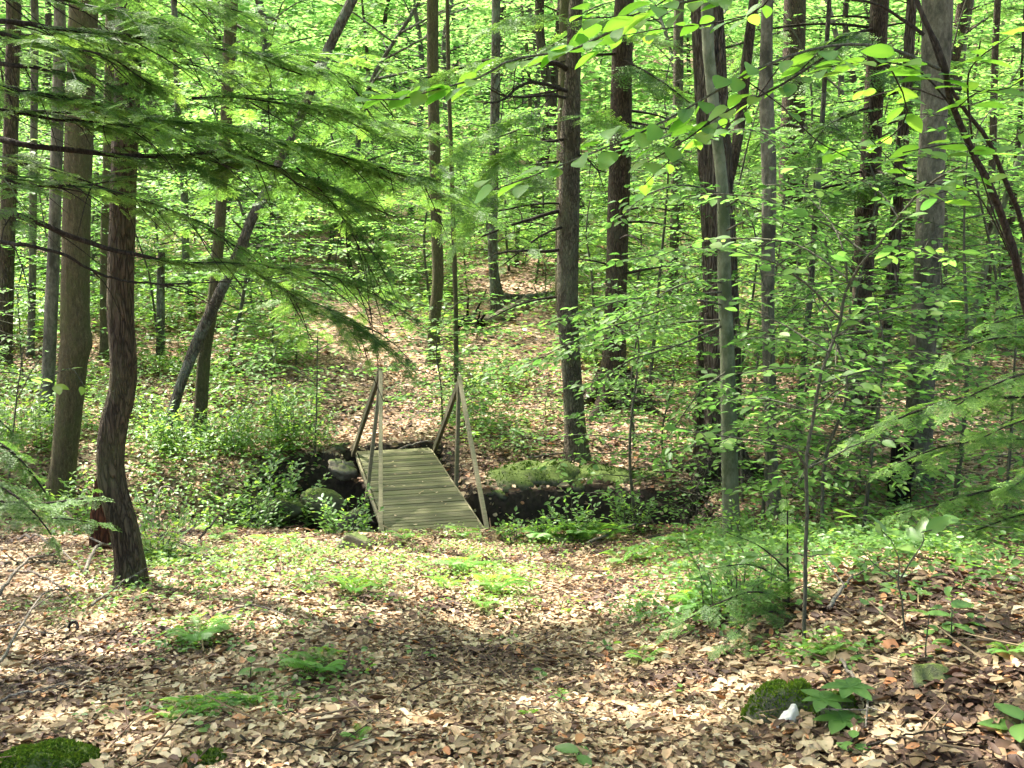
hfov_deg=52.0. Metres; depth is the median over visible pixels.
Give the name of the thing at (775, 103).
beech sapling
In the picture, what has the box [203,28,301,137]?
beech sapling
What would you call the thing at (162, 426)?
shrub
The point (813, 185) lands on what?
beech sapling
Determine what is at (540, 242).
beech sapling
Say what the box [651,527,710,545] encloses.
fern
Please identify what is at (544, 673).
seedling
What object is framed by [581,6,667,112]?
hardwood tree
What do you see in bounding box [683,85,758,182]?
beech sapling
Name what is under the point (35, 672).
stick
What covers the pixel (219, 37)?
hardwood tree
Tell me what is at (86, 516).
shrub
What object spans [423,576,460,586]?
fern
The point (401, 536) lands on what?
fern
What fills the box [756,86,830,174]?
beech sapling
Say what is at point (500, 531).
shrub
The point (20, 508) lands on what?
hemlock sapling
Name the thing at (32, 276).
hardwood tree
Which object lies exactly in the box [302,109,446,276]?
beech sapling
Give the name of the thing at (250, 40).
hardwood tree
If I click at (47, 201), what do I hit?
beech sapling
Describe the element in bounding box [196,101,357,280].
beech sapling
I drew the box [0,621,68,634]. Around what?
stick
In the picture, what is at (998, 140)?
beech sapling
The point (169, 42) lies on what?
hardwood tree
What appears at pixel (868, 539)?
ground cover
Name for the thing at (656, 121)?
beech sapling
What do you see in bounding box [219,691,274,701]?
fern
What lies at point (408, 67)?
hardwood tree
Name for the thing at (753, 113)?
beech sapling
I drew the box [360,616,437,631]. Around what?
stick
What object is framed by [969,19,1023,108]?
hardwood tree
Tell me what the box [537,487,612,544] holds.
shrub
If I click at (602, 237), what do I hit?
beech sapling
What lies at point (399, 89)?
hardwood tree
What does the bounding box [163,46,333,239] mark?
beech sapling
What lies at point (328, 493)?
boulder
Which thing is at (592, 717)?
stick
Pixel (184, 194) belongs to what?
hardwood tree
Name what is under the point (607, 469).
mossy bank
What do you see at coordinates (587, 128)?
beech sapling
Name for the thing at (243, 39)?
hardwood tree
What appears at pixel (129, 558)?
hardwood tree
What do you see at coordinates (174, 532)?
fallen log
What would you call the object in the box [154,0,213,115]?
hardwood tree
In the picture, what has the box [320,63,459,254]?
beech sapling
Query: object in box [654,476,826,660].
hemlock sapling
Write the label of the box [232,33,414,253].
beech sapling
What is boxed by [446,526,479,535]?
fern
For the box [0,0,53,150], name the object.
hardwood tree
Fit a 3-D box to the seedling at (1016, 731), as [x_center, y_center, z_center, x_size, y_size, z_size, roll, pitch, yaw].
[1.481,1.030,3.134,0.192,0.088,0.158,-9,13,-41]
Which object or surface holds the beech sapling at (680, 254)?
on the ground at (534, 500)
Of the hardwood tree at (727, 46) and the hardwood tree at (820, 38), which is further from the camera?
the hardwood tree at (820, 38)
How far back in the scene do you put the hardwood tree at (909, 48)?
12.59 m
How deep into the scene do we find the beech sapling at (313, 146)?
29.64 m
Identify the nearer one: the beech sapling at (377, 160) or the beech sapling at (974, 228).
the beech sapling at (974, 228)
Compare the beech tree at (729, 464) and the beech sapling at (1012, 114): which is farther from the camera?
the beech sapling at (1012, 114)
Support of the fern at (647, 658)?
on the ground at (534, 500)
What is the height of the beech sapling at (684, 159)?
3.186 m
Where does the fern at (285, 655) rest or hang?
on the ground at (534, 500)
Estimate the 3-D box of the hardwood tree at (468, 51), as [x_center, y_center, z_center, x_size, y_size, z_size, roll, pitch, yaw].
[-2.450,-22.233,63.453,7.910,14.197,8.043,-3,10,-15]
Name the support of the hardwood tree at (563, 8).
on the ground at (534, 500)
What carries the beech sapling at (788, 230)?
on the ground at (534, 500)
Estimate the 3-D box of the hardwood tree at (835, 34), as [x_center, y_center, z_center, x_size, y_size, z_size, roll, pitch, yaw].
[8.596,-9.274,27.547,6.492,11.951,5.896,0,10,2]
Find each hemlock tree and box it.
[0,0,547,410]
[0,41,98,267]
[0,74,41,213]
[44,135,168,256]
[93,20,166,172]
[100,110,175,213]
[230,19,318,234]
[230,57,328,224]
[297,146,396,300]
[316,0,427,205]
[384,0,694,463]
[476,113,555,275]
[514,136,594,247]
[534,0,701,421]
[539,117,660,314]
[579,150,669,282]
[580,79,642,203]
[651,4,759,220]
[728,0,861,323]
[756,0,990,426]
[784,20,982,330]
[801,132,882,253]
[905,0,1023,306]
[949,132,1006,234]
[951,3,1013,202]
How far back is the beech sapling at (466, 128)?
37.65 m
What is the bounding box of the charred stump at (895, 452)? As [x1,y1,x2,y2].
[887,438,914,512]
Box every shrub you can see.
[0,373,55,457]
[24,466,95,535]
[132,484,199,529]
[133,386,266,459]
[134,406,259,443]
[139,519,194,562]
[164,478,293,530]
[186,443,329,531]
[255,375,344,455]
[307,483,384,537]
[483,506,560,543]
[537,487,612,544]
[601,487,665,537]
[678,533,808,621]
[709,498,813,549]
[735,550,851,578]
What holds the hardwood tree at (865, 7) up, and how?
on the ground at (534, 500)
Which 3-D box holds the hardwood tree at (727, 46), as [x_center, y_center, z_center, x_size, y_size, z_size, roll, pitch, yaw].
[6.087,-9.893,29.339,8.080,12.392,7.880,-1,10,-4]
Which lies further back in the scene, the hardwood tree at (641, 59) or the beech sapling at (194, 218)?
the hardwood tree at (641, 59)
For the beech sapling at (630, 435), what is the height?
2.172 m
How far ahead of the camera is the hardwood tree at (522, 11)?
37.72 m
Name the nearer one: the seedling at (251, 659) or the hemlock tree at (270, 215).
the seedling at (251, 659)
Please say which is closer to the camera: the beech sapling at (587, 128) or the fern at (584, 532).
the fern at (584, 532)
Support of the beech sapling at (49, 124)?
on the ground at (534, 500)
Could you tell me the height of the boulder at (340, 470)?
0.285 m
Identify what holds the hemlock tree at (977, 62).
on the ground at (534, 500)
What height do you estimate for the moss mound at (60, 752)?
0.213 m
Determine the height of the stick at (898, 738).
0.161 m
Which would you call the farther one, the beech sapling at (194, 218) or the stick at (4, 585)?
the beech sapling at (194, 218)
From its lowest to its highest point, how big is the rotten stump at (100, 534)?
0.774 m
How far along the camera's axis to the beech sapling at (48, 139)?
31.11 m
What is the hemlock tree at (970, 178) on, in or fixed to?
on the ground at (534, 500)
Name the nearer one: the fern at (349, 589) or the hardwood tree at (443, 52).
the fern at (349, 589)
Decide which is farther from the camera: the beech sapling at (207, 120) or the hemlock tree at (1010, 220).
the beech sapling at (207, 120)
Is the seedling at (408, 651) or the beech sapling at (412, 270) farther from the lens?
the beech sapling at (412, 270)
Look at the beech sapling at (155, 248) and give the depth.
23.63 m
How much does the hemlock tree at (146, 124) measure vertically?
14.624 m
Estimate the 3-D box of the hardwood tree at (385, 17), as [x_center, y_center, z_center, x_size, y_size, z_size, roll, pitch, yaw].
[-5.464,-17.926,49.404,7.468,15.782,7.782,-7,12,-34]
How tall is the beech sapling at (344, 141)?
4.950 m
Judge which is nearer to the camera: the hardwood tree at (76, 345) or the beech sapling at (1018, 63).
the hardwood tree at (76, 345)
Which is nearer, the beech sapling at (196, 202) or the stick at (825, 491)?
the stick at (825, 491)
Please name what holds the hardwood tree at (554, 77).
on the ground at (534, 500)
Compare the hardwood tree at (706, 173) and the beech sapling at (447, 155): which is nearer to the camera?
the hardwood tree at (706, 173)
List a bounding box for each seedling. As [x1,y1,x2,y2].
[194,721,209,734]
[238,656,269,681]
[405,645,415,653]
[423,648,435,659]
[533,667,546,680]
[550,692,568,704]
[554,743,591,767]
[676,683,688,692]
[836,730,871,751]
[849,647,867,660]
[854,553,878,575]
[906,609,944,658]
[922,599,974,647]
[978,703,1023,741]
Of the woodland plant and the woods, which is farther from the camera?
the woods
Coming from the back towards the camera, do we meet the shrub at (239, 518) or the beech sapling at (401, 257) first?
the beech sapling at (401, 257)
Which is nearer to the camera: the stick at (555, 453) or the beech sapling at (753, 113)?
the stick at (555, 453)
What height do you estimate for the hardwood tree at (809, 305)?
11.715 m
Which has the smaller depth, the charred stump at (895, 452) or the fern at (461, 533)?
the fern at (461, 533)
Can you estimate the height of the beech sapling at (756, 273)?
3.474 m
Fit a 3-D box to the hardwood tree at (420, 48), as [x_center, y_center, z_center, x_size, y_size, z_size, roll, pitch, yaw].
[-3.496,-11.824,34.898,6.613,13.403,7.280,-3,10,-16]
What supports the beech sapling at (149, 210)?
on the ground at (534, 500)
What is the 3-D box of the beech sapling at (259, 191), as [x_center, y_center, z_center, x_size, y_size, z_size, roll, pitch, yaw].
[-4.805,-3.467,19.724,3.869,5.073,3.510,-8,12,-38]
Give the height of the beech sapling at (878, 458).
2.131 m
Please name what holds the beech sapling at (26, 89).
on the ground at (534, 500)
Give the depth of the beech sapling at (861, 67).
17.09 m
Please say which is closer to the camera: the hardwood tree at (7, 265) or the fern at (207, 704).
the fern at (207, 704)
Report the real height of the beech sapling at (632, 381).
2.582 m
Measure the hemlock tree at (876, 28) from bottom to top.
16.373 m
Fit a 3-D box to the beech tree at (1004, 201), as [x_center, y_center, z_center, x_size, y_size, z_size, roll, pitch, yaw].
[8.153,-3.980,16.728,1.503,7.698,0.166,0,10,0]
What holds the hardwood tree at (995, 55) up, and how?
on the ground at (534, 500)
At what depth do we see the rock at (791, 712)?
3.54 m
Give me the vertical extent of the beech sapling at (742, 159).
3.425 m
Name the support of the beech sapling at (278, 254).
on the ground at (534, 500)
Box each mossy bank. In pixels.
[483,456,593,500]
[589,460,672,488]
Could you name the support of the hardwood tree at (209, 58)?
on the ground at (534, 500)
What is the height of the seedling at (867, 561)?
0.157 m
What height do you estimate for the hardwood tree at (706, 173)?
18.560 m
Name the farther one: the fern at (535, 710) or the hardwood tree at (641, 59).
the hardwood tree at (641, 59)
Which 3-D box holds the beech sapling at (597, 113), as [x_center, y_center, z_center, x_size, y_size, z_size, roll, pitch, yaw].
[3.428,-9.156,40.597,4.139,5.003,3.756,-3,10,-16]
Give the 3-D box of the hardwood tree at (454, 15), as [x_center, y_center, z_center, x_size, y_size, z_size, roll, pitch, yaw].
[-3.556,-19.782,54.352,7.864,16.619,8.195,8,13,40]
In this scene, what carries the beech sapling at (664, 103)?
on the ground at (534, 500)
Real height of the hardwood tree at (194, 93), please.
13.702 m
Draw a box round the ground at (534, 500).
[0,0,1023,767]
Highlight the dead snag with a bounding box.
[155,252,164,361]
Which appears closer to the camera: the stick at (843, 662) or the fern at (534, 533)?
the stick at (843, 662)
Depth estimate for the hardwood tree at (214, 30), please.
28.10 m
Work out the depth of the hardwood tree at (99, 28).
26.27 m
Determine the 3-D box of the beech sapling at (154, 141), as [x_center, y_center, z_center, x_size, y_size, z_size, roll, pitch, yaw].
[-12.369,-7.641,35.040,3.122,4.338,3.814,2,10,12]
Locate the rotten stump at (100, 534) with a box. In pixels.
[89,478,111,549]
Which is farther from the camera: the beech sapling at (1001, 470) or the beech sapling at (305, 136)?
the beech sapling at (305, 136)
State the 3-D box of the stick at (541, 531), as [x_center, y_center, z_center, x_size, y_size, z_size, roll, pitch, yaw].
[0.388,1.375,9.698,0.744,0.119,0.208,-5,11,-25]
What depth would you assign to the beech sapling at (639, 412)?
12.04 m
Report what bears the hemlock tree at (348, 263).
on the ground at (534, 500)
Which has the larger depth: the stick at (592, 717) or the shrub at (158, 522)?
the shrub at (158, 522)
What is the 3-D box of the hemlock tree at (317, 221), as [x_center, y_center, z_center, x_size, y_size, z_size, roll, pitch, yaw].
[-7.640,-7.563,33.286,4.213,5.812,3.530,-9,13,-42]
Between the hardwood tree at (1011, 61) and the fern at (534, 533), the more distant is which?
the hardwood tree at (1011, 61)
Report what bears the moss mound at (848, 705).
on the ground at (534, 500)
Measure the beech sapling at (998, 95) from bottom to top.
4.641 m
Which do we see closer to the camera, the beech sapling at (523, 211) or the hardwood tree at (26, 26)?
the beech sapling at (523, 211)
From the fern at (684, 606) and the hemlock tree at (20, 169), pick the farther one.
the hemlock tree at (20, 169)
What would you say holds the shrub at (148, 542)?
on the ground at (534, 500)
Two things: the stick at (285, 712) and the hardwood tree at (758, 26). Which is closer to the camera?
the stick at (285, 712)
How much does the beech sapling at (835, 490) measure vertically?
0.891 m
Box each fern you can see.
[154,708,185,718]
[160,695,229,714]
[161,614,236,641]
[195,525,237,537]
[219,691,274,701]
[248,535,295,545]
[278,647,347,673]
[278,651,315,667]
[284,532,312,543]
[325,575,381,592]
[340,723,370,740]
[385,529,415,538]
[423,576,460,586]
[432,554,496,570]
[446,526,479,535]
[465,593,498,607]
[469,572,530,590]
[497,566,525,576]
[514,526,572,540]
[518,709,537,713]
[549,688,567,694]
[557,522,620,538]
[590,524,630,537]
[599,545,641,562]
[621,545,659,558]
[624,645,665,661]
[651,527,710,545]
[668,582,734,612]
[688,537,728,550]
[795,634,852,655]
[985,642,1023,654]
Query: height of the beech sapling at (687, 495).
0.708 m
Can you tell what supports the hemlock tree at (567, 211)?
on the ground at (534, 500)
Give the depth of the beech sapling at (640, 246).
20.76 m
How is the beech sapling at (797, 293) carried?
on the ground at (534, 500)
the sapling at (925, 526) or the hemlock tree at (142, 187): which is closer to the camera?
the sapling at (925, 526)
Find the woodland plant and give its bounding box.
[801,677,873,733]
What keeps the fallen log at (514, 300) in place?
on the ground at (534, 500)
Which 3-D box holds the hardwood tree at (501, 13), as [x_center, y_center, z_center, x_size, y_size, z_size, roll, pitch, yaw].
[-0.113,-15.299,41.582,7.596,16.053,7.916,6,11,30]
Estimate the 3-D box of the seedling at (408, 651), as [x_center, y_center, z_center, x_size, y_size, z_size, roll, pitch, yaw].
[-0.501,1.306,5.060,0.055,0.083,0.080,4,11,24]
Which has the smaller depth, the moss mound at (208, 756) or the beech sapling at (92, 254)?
the moss mound at (208, 756)
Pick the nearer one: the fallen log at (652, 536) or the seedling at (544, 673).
the seedling at (544, 673)
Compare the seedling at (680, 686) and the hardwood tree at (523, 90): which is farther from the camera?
the hardwood tree at (523, 90)
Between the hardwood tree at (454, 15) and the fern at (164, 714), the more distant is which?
the hardwood tree at (454, 15)
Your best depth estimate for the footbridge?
11.69 m
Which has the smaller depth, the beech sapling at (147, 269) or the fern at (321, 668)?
the fern at (321, 668)
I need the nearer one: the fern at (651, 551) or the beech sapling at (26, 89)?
the fern at (651, 551)
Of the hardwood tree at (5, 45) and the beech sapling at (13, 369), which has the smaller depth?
the beech sapling at (13, 369)
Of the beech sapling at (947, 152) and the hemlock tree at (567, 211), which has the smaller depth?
the hemlock tree at (567, 211)
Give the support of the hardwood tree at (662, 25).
on the ground at (534, 500)
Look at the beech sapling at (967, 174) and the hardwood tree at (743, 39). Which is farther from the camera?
the hardwood tree at (743, 39)
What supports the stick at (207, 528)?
on the ground at (534, 500)
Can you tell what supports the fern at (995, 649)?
on the ground at (534, 500)
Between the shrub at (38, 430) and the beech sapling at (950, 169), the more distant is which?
the beech sapling at (950, 169)
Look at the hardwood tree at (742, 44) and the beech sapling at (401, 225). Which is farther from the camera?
the hardwood tree at (742, 44)
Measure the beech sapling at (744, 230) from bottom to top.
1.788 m
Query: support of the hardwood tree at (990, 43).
on the ground at (534, 500)
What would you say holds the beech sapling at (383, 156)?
on the ground at (534, 500)
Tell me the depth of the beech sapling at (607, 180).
32.38 m
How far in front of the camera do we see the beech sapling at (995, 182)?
28.31 m
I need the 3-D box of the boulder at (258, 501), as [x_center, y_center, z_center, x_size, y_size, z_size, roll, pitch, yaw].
[-3.041,1.524,12.564,0.619,0.379,0.490,0,10,0]
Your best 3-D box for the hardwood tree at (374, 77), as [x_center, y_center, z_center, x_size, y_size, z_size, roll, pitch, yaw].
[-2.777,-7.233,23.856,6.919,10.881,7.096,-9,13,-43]
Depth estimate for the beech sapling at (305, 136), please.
26.80 m
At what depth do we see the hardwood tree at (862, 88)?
52.73 m
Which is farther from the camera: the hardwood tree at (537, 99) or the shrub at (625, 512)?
the hardwood tree at (537, 99)
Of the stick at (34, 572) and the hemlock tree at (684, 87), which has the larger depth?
the hemlock tree at (684, 87)
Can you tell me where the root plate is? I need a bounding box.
[453,289,500,328]
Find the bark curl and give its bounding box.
[67,620,78,630]
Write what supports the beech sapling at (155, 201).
on the ground at (534, 500)
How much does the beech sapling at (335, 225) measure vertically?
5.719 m
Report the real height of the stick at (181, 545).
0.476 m
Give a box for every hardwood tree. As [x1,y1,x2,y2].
[0,0,21,367]
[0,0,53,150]
[0,0,67,128]
[0,0,101,176]
[0,0,102,134]
[0,1,53,89]
[0,8,49,126]
[0,8,53,84]
[1,0,101,164]
[20,0,222,160]
[26,0,38,357]
[38,0,65,421]
[39,6,193,83]
[40,0,97,513]
[47,0,190,198]
[66,0,214,181]
[96,0,149,591]
[98,0,115,360]
[102,0,320,243]
[144,0,388,259]
[146,1,222,130]
[151,0,308,207]
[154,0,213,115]
[161,0,357,442]
[166,3,302,111]
[171,0,196,319]
[179,0,330,171]
[185,0,258,120]
[189,0,237,440]
[206,0,296,109]
[237,0,541,291]
[309,0,402,137]
[318,0,509,223]
[328,0,425,164]
[348,0,460,164]
[361,0,555,207]
[374,5,472,143]
[392,1,487,147]
[418,0,507,130]
[421,0,586,130]
[424,0,443,365]
[438,0,554,79]
[440,0,639,165]
[445,0,458,414]
[447,0,604,208]
[451,0,592,170]
[452,0,613,251]
[488,0,505,320]
[505,0,655,242]
[508,0,591,334]
[521,0,691,194]
[581,0,776,223]
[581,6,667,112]
[631,0,694,325]
[631,0,863,184]
[652,2,735,98]
[673,6,783,526]
[685,0,782,112]
[693,0,758,454]
[725,0,775,118]
[726,0,851,130]
[726,1,831,125]
[732,0,854,45]
[744,0,918,241]
[774,0,980,214]
[792,0,831,441]
[806,2,859,104]
[807,0,900,111]
[819,0,1022,299]
[822,0,903,148]
[844,0,976,437]
[945,0,973,171]
[953,0,1005,113]
[955,0,1022,138]
[958,17,1023,173]
[964,3,1022,102]
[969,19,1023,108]
[970,0,1023,80]
[982,0,1000,337]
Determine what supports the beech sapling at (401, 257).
on the ground at (534, 500)
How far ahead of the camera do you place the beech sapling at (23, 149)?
27.07 m
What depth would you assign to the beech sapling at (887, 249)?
4.29 m
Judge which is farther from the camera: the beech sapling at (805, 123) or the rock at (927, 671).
the beech sapling at (805, 123)
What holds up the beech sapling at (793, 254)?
on the ground at (534, 500)
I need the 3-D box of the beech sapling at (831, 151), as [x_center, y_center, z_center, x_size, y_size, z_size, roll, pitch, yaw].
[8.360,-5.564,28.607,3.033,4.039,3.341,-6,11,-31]
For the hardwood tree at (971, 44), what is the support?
on the ground at (534, 500)
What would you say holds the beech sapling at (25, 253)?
on the ground at (534, 500)
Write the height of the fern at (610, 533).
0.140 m
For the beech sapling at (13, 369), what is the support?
on the ground at (534, 500)
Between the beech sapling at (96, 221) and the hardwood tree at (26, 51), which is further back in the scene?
the hardwood tree at (26, 51)
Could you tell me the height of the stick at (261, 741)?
0.067 m
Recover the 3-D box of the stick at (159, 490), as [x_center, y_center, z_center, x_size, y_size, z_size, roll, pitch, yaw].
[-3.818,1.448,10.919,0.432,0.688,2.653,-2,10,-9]
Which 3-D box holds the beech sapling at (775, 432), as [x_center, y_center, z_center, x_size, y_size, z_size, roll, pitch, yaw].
[2.330,0.251,7.866,2.125,2.198,2.291,0,10,0]
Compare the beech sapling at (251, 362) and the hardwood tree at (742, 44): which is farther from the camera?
the hardwood tree at (742, 44)
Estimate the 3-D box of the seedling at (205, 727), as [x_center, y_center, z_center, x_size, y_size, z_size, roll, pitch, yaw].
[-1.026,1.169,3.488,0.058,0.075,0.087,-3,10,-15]
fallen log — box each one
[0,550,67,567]
[148,524,198,537]
[482,297,527,327]
[502,294,537,301]
[504,284,553,299]
[642,529,693,541]
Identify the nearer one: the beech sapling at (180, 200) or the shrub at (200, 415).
the shrub at (200, 415)
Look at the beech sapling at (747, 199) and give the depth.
30.52 m
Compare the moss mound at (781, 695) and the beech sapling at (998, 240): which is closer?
the moss mound at (781, 695)
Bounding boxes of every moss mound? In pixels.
[0,736,101,767]
[177,746,228,767]
[740,677,815,725]
[805,690,858,721]
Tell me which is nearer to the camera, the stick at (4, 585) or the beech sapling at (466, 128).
the stick at (4, 585)
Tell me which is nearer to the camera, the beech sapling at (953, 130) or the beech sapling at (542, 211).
the beech sapling at (953, 130)
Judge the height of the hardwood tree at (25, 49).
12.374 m
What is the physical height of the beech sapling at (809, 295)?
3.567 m
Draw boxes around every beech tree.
[474,2,861,536]
[759,0,785,516]
[903,0,953,487]
[961,144,1023,351]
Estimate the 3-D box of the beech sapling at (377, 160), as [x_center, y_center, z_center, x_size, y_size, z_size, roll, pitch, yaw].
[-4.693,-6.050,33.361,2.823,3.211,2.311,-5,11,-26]
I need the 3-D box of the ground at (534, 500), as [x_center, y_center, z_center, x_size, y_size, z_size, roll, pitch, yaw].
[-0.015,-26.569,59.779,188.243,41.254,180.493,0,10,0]
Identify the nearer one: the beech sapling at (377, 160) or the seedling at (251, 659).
the seedling at (251, 659)
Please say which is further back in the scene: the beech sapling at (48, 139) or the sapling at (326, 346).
the beech sapling at (48, 139)
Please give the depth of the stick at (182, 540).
7.68 m
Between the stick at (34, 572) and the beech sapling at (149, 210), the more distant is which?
the beech sapling at (149, 210)
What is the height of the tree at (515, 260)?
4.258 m
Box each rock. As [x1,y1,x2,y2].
[554,535,574,543]
[776,704,798,727]
[911,663,952,689]
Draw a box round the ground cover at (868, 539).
[0,151,1023,721]
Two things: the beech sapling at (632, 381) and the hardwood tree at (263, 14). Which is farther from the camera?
the hardwood tree at (263, 14)
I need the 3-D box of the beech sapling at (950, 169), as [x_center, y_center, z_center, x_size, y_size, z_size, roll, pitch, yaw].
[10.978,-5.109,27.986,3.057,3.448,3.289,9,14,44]
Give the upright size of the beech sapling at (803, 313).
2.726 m
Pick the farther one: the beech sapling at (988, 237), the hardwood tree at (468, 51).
the hardwood tree at (468, 51)
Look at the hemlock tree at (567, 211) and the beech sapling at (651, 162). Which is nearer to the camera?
the hemlock tree at (567, 211)
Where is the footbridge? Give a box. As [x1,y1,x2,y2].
[351,368,488,532]
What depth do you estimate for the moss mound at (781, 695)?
3.65 m
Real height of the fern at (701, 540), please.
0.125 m
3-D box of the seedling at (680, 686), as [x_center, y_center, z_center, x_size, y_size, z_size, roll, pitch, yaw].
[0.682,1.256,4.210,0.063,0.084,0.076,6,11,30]
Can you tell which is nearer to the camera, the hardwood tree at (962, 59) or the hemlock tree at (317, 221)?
the hardwood tree at (962, 59)
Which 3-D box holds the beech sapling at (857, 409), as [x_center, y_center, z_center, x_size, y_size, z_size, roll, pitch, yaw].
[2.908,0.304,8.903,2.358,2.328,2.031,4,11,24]
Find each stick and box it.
[0,545,77,595]
[0,584,74,662]
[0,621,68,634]
[0,679,112,702]
[7,569,73,598]
[17,533,82,572]
[26,654,113,674]
[83,534,111,574]
[90,560,159,606]
[138,486,184,529]
[153,540,202,558]
[179,538,215,564]
[198,515,235,540]
[221,598,306,624]
[239,705,393,752]
[277,710,416,716]
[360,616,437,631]
[398,433,434,448]
[509,694,651,721]
[513,525,584,539]
[527,452,562,458]
[587,520,655,543]
[809,489,857,511]
[819,555,890,609]
[830,658,909,727]
[866,697,972,746]
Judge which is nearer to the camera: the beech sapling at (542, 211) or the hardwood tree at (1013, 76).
the beech sapling at (542, 211)
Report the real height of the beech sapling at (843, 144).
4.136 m
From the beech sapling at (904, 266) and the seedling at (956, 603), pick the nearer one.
the seedling at (956, 603)
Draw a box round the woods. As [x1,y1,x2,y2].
[0,0,1023,169]
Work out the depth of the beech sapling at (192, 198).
24.27 m
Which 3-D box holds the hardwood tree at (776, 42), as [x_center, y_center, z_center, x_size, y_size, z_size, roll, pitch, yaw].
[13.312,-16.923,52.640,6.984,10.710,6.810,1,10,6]
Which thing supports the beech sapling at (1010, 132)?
on the ground at (534, 500)
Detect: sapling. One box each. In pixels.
[0,46,50,151]
[0,68,50,221]
[0,81,160,282]
[0,116,99,293]
[0,130,152,326]
[0,131,156,317]
[0,282,107,385]
[0,367,90,394]
[0,406,121,559]
[2,99,102,208]
[8,345,48,488]
[13,233,92,333]
[15,219,44,278]
[16,77,172,304]
[18,46,185,275]
[23,66,102,180]
[37,139,238,331]
[91,190,175,246]
[94,79,261,257]
[96,93,172,209]
[98,62,366,364]
[135,101,287,291]
[135,228,179,285]
[136,170,206,234]
[140,187,163,235]
[142,31,332,236]
[144,134,234,249]
[156,40,352,268]
[156,57,329,315]
[159,64,324,258]
[162,146,254,241]
[162,190,214,248]
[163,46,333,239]
[167,153,234,224]
[170,194,377,366]
[180,322,375,423]
[182,76,253,132]
[192,208,344,356]
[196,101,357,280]
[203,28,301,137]
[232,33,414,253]
[238,68,319,163]
[246,71,395,248]
[255,59,413,264]
[272,332,335,454]
[276,125,336,172]
[298,84,401,228]
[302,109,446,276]
[314,101,376,179]
[317,110,521,305]
[318,99,415,204]
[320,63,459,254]
[320,122,450,287]
[337,143,395,227]
[342,201,416,259]
[343,292,534,421]
[354,135,399,190]
[355,0,1023,314]
[373,233,428,289]
[374,184,430,271]
[385,55,604,304]
[389,369,523,433]
[395,107,485,209]
[399,164,536,286]
[402,114,514,224]
[411,105,509,200]
[414,199,482,260]
[421,51,604,270]
[423,95,512,191]
[440,81,554,234]
[443,171,511,247]
[464,107,608,282]
[474,106,699,365]
[483,431,563,456]
[504,213,604,302]
[510,117,631,244]
[517,259,744,448]
[519,378,563,414]
[523,316,720,529]
[548,78,640,203]
[552,91,609,196]
[554,134,701,311]
[564,348,759,476]
[578,92,779,383]
[581,142,666,217]
[582,11,797,336]
[605,72,836,357]
[608,181,872,420]
[632,129,693,197]
[634,201,748,320]
[635,216,740,298]
[636,154,1002,638]
[642,95,694,173]
[642,227,906,530]
[642,473,739,525]
[644,124,697,206]
[648,174,874,501]
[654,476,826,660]
[683,21,821,224]
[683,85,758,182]
[684,272,1008,536]
[686,0,917,363]
[689,244,911,468]
[691,87,972,406]
[697,311,979,509]
[717,283,1002,533]
[731,134,760,196]
[735,175,760,228]
[736,208,759,265]
[738,33,1009,347]
[738,102,991,436]
[740,72,861,210]
[743,52,855,188]
[743,184,849,331]
[744,82,910,278]
[745,68,817,166]
[749,213,832,299]
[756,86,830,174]
[756,277,838,340]
[775,171,1023,453]
[776,97,886,171]
[776,131,953,355]
[777,25,1015,292]
[781,2,1020,280]
[782,427,951,516]
[796,90,1023,515]
[804,125,947,272]
[807,104,855,214]
[810,97,918,235]
[827,288,1023,542]
[833,509,1023,629]
[841,78,1023,396]
[842,272,1023,512]
[845,0,1023,361]
[857,111,975,245]
[872,226,942,307]
[896,90,1023,273]
[908,127,977,199]
[911,165,1023,350]
[943,214,1018,285]
[946,82,1023,314]
[951,207,984,256]
[952,69,1023,162]
[956,135,1020,220]
[958,68,1015,159]
[961,21,1023,204]
[961,114,1015,185]
[963,66,1023,202]
[986,100,1023,192]
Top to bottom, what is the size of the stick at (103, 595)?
0.149 m
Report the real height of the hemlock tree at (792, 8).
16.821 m
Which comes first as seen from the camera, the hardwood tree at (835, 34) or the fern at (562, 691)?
the fern at (562, 691)
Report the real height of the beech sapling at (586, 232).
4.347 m
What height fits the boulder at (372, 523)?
0.338 m
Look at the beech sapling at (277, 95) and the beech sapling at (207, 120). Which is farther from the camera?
the beech sapling at (277, 95)
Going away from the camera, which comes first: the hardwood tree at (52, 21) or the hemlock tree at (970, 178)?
the hemlock tree at (970, 178)
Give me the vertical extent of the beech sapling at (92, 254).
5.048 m
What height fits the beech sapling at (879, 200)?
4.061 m
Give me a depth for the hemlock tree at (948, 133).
19.28 m
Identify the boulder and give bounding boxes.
[240,496,273,525]
[271,497,304,523]
[301,487,346,525]
[328,442,349,452]
[328,458,358,480]
[335,531,371,552]
[338,508,375,532]
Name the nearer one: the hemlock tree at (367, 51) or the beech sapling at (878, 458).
the beech sapling at (878, 458)
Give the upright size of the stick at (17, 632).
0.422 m
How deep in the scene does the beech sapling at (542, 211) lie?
24.72 m
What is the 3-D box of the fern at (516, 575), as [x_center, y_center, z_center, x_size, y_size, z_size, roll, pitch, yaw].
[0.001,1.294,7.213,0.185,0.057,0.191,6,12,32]
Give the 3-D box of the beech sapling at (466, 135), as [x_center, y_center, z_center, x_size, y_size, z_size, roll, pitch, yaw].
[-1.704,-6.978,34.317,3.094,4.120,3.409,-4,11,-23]
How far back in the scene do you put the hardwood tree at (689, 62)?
59.79 m
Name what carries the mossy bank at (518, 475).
on the ground at (534, 500)
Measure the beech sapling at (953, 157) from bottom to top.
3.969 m
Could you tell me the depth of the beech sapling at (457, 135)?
33.24 m

